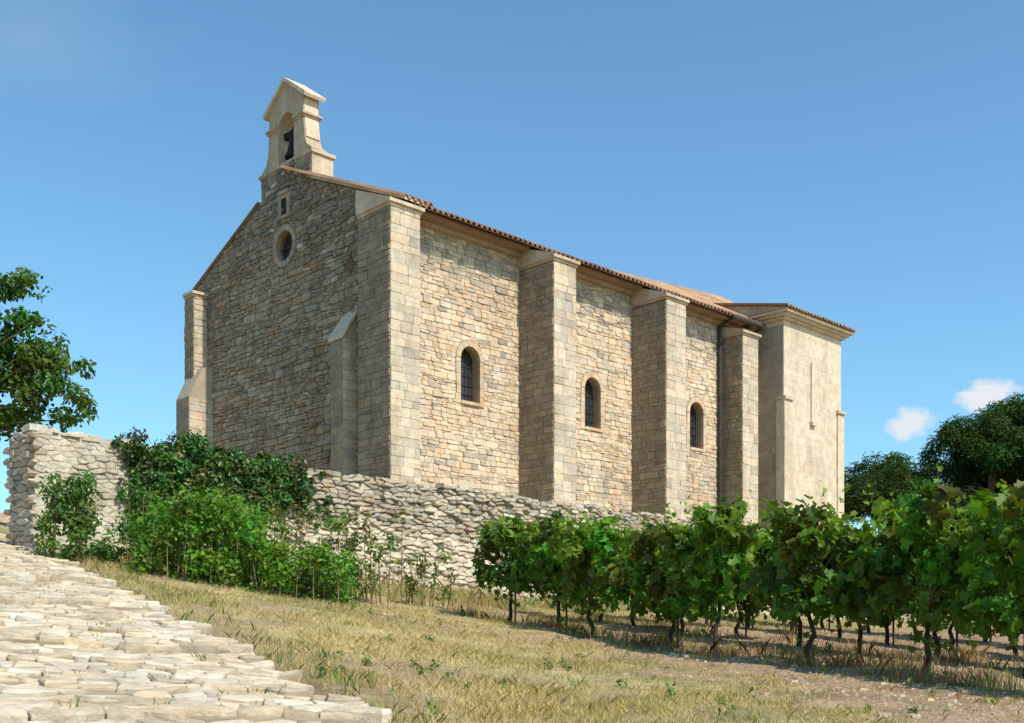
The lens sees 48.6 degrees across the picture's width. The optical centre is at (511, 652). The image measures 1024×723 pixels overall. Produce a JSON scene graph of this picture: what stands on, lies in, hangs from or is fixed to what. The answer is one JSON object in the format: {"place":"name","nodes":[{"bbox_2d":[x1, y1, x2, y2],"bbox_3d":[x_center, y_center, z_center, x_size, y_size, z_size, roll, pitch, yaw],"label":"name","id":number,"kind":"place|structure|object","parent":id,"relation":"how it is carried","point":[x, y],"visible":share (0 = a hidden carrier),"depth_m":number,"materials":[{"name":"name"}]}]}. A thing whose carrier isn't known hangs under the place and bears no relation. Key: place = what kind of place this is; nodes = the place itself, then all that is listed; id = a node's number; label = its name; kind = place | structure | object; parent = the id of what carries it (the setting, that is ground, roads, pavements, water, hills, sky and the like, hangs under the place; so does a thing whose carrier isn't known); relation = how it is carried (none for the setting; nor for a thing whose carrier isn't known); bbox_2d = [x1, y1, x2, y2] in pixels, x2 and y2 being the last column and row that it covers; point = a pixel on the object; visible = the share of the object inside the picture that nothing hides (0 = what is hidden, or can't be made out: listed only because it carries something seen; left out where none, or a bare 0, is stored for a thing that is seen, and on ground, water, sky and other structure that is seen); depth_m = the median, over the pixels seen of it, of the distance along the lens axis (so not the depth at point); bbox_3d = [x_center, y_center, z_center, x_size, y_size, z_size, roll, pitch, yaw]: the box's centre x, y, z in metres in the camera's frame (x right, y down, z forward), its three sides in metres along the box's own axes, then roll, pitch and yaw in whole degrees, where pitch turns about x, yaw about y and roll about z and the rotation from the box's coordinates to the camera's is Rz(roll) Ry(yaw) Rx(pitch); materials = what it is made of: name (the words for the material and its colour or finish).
{"place":"outdoors","nodes":[
{"label":"outdoors","id":0,"kind":"place"},
{"bbox_2d":[0,533,391,722],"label":"stone path","id":1,"kind":"structure","parent":0,"point":[35,686],"depth_m":7.12,"materials":[{"name":"stone"}]},
{"bbox_2d":[0,522,1023,722],"bbox_3d":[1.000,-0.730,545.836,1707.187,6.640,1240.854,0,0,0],"label":"ground","id":2,"kind":"structure","parent":0,"point":[892,704],"depth_m":10.29,"materials":[{"name":"brown soil"}]},
{"bbox_2d":[0,512,10,522],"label":"farm house","id":3,"kind":"structure","parent":2,"relation":"on","point":[4,518],"depth_m":51.88,"materials":[{"name":"stone"}]},
{"bbox_2d":[0,267,98,441],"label":"mulberry tree","id":4,"kind":"object","parent":2,"relation":"on","point":[24,364],"visible":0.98,"depth_m":23.77,"materials":[{"name":"green plant"}]},
{"bbox_2d":[29,471,158,565],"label":"wild shrub","id":5,"kind":"object","parent":2,"relation":"on","point":[77,520],"visible":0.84,"depth_m":16.33,"materials":[{"name":"green plant"}]},
{"bbox_2d":[110,426,333,555],"bbox_3d":[-5.002,-2.614,19.906,4.315,2.438,1.227,0,0,-44],"label":"ivy plant","id":6,"kind":"object","parent":2,"relation":"on","point":[280,484],"visible":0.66,"depth_m":19.41,"materials":[{"name":"green plant"}]},
{"bbox_2d":[120,481,359,604],"bbox_3d":[-3.836,-1.382,15.806,3.433,1.941,2.234,0,0,0],"label":"green shrub","id":7,"kind":"object","parent":2,"relation":"on","point":[219,525],"visible":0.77,"depth_m":15.15,"materials":[{"name":"green plant"}]},
{"bbox_2d":[13,432,662,601],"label":"stone wall","id":8,"kind":"structure","parent":2,"relation":"on","point":[32,517],"depth_m":22.00,"materials":[{"name":"stone"}]},
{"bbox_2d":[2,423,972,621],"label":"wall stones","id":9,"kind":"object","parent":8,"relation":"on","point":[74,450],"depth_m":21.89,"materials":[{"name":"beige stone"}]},
{"bbox_2d":[256,500,456,610],"bbox_3d":[-2.370,-1.523,18.300,3.342,1.772,1.555,0,0,-27],"label":"young shrub","id":10,"kind":"object","parent":2,"relation":"on","point":[338,527],"visible":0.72,"depth_m":18.22,"materials":[{"name":"green plant"}]},
{"bbox_2d":[319,581,626,609],"bbox_3d":[-0.091,-1.153,23.358,13.627,0.597,1.404,0,0,-44],"label":"fallen rubble","id":11,"kind":"object","parent":2,"relation":"on","point":[445,599],"visible":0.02,"depth_m":21.64,"materials":[{"name":"stone"}]},
{"bbox_2d":[470,512,539,622],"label":"grape vine","id":12,"kind":"object","parent":2,"relation":"on","point":[516,578],"visible":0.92,"depth_m":17.34,"materials":[{"name":"green plant"}]},
{"bbox_2d":[0,539,1023,722],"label":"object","id":13,"kind":"object","parent":2,"relation":"on","point":[483,597],"visible":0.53,"depth_m":12.01,"materials":[{"name":"beige plant"}]},
{"bbox_2d":[176,77,855,528],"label":"stone chapel","id":14,"kind":"structure","parent":2,"relation":"on","point":[342,325],"depth_m":35.01,"materials":[{"name":"beige stone"}]},
{"bbox_2d":[283,234,694,446],"bbox_3d":[0.665,-10.160,37.086,15.622,5.380,3.438,0,0,-27],"label":"window glass","id":15,"kind":"structure","parent":14,"relation":"in","point":[468,362],"depth_m":34.88,"materials":[{"name":"black glass"}]},
{"bbox_2d":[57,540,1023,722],"bbox_3d":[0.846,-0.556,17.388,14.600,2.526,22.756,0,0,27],"label":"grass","id":16,"kind":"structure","parent":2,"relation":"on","point":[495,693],"depth_m":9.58,"materials":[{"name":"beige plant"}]},
{"bbox_2d":[530,520,580,603],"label":"grape vine","id":17,"kind":"object","parent":2,"relation":"on","point":[553,588],"visible":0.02,"depth_m":20.10,"materials":[{"name":"green plant"}]},
{"bbox_2d":[521,507,606,628],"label":"grape vine","id":18,"kind":"object","parent":2,"relation":"on","point":[546,567],"visible":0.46,"depth_m":16.39,"materials":[{"name":"green plant"}]},
{"bbox_2d":[543,510,648,637],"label":"grape vine","id":19,"kind":"object","parent":2,"relation":"on","point":[579,551],"visible":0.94,"depth_m":15.15,"materials":[{"name":"green plant"}]},
{"bbox_2d":[577,504,621,621],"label":"grape vine","id":20,"kind":"object","parent":2,"relation":"on","point":[596,570],"visible":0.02,"depth_m":18.52,"materials":[{"name":"green plant"}]},
{"bbox_2d":[594,508,674,625],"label":"grape vine","id":21,"kind":"object","parent":2,"relation":"on","point":[631,565],"visible":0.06,"depth_m":18.06,"materials":[{"name":"green plant"}]},
{"bbox_2d":[616,520,655,616],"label":"grape vine","id":22,"kind":"object","parent":2,"relation":"on","point":[623,547],"visible":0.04,"depth_m":21.77,"materials":[{"name":"green plant"}]},
{"bbox_2d":[315,594,999,719],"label":"broadleaf weeds","id":23,"kind":"object","parent":2,"relation":"on","point":[618,681],"visible":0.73,"depth_m":9.04,"materials":[{"name":"green plant"}]},
{"bbox_2d":[292,594,1023,722],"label":"soil stones","id":24,"kind":"object","parent":2,"relation":"on","point":[965,691],"visible":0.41,"depth_m":11.39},
{"bbox_2d":[610,503,722,647],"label":"grape vine","id":25,"kind":"object","parent":2,"relation":"on","point":[650,540],"visible":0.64,"depth_m":13.97,"materials":[{"name":"green plant"}]},
{"bbox_2d":[652,542,728,633],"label":"grape vine","id":26,"kind":"object","parent":2,"relation":"on","point":[681,620],"visible":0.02,"depth_m":16.89,"materials":[{"name":"green plant"}]},
{"bbox_2d":[659,487,773,652],"bbox_3d":[2.470,-0.886,12.969,1.085,2.006,1.656,0,0,-43],"label":"grape vine","id":27,"kind":"object","parent":2,"relation":"on","point":[725,540],"visible":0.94,"depth_m":12.90,"materials":[{"name":"green plant"}]},
{"bbox_2d":[690,520,786,639],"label":"grape vine","id":28,"kind":"object","parent":2,"relation":"on","point":[746,605],"visible":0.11,"depth_m":15.99,"materials":[{"name":"green plant"}]},
{"bbox_2d":[722,528,755,627],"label":"grape vine","id":29,"kind":"object","parent":2,"relation":"on","point":[748,619],"visible":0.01,"depth_m":18.81,"materials":[{"name":"green plant"}]},
{"bbox_2d":[766,524,797,631],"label":"grape vine","id":30,"kind":"object","parent":2,"relation":"on","point":[792,628],"depth_m":18.11,"materials":[{"name":"green plant"}]},
{"bbox_2d":[747,496,857,646],"bbox_3d":[3.765,-1.045,14.708,1.109,2.053,1.584,0,0,-28],"label":"grape vine","id":31,"kind":"object","parent":2,"relation":"on","point":[833,561],"visible":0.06,"depth_m":14.88,"materials":[{"name":"green plant"}]},
{"bbox_2d":[742,473,888,665],"bbox_3d":[3.019,-0.788,11.657,1.126,1.962,1.784,0,0,-20],"label":"grape vine","id":32,"kind":"object","parent":2,"relation":"on","point":[797,545],"visible":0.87,"depth_m":11.41,"materials":[{"name":"green plant"}]},
{"bbox_2d":[820,616,835,629],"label":"grape vine","id":33,"kind":"object","parent":2,"relation":"on","point":[822,624],"depth_m":20.33,"materials":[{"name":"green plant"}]},
{"bbox_2d":[826,555,850,637],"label":"grape vine","id":34,"kind":"object","parent":2,"relation":"on","point":[840,629],"visible":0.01,"depth_m":17.07,"materials":[{"name":"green plant"}]},
{"bbox_2d":[813,500,908,653],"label":"grape vine","id":35,"kind":"object","parent":2,"relation":"on","point":[872,549],"visible":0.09,"depth_m":13.88,"materials":[{"name":"green plant"}]},
{"bbox_2d":[866,541,870,632],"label":"grape vine","id":36,"kind":"object","parent":2,"relation":"on","point":[868,629],"depth_m":19.51,"materials":[{"name":"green plant"}]},
{"bbox_2d":[829,543,939,644],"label":"grape vine","id":37,"kind":"object","parent":2,"relation":"on","point":[885,622],"visible":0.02,"depth_m":16.26,"materials":[{"name":"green plant"}]},
{"bbox_2d":[844,451,934,530],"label":"pine tree","id":38,"kind":"object","parent":2,"relation":"on","point":[856,499],"visible":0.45,"depth_m":51.96,"materials":[{"name":"green plant"}]},
{"bbox_2d":[844,451,939,524],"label":"pine tree","id":39,"kind":"object","parent":2,"relation":"on","point":[871,474],"visible":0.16,"depth_m":61.05,"materials":[{"name":"green plant"}]},
{"bbox_2d":[827,463,1002,674],"bbox_3d":[3.816,-0.740,10.784,1.076,2.030,1.794,0,0,-28],"label":"grape vine","id":40,"kind":"object","parent":2,"relation":"on","point":[904,550],"visible":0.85,"depth_m":10.55,"materials":[{"name":"green plant"}]},
{"bbox_2d":[902,542,939,634],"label":"grape vine","id":41,"kind":"object","parent":2,"relation":"on","point":[915,628],"depth_m":18.48,"materials":[{"name":"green plant"}]},
{"bbox_2d":[860,516,986,658],"bbox_3d":[4.845,-0.737,12.997,1.170,1.739,1.570,0,0,-23],"label":"grape vine","id":42,"kind":"object","parent":2,"relation":"on","point":[935,604],"visible":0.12,"depth_m":12.87,"materials":[{"name":"green plant"}]},
{"bbox_2d":[891,526,987,650],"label":"grape vine","id":43,"kind":"object","parent":2,"relation":"on","point":[950,628],"depth_m":15.31,"materials":[{"name":"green plant"}]},
{"bbox_2d":[890,482,991,533],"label":"pine tree","id":44,"kind":"object","parent":2,"relation":"on","point":[962,503],"visible":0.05,"depth_m":50.81,"materials":[{"name":"green plant"}]},
{"bbox_2d":[912,456,1012,505],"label":"pine tree","id":45,"kind":"object","parent":2,"relation":"on","point":[980,483],"visible":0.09,"depth_m":63.85,"materials":[{"name":"green plant"}]},
{"bbox_2d":[915,401,1023,495],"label":"pine tree","id":46,"kind":"object","parent":2,"relation":"on","point":[960,437],"visible":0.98,"depth_m":56.95,"materials":[{"name":"green plant"}]},
{"bbox_2d":[940,392,1023,490],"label":"pine tree","id":47,"kind":"object","parent":2,"relation":"on","point":[1016,409],"visible":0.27,"depth_m":58.36,"materials":[{"name":"green plant"}]},
{"bbox_2d":[943,479,1023,678],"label":"grape vine","id":48,"kind":"object","parent":2,"relation":"on","point":[988,544],"visible":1,"depth_m":9.62,"materials":[{"name":"green plant"}]},
{"bbox_2d":[983,626,991,642],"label":"grape vine","id":49,"kind":"object","parent":2,"relation":"on","point":[986,640],"depth_m":17.43,"materials":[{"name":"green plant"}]},
{"bbox_2d":[959,520,1023,650],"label":"grape vine","id":50,"kind":"object","parent":2,"relation":"on","point":[1011,596],"visible":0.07,"depth_m":11.70,"materials":[{"name":"green plant"}]},
{"bbox_2d":[989,608,1023,655],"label":"grape vine","id":51,"kind":"object","parent":2,"relation":"on","point":[1015,650],"depth_m":14.49,"materials":[{"name":"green plant"}]},
{"bbox_2d":[0,0,1023,534],"label":"sky","id":52,"kind":"structure","parent":0,"point":[858,165],"materials":[{"name":"blue"}]}
]}

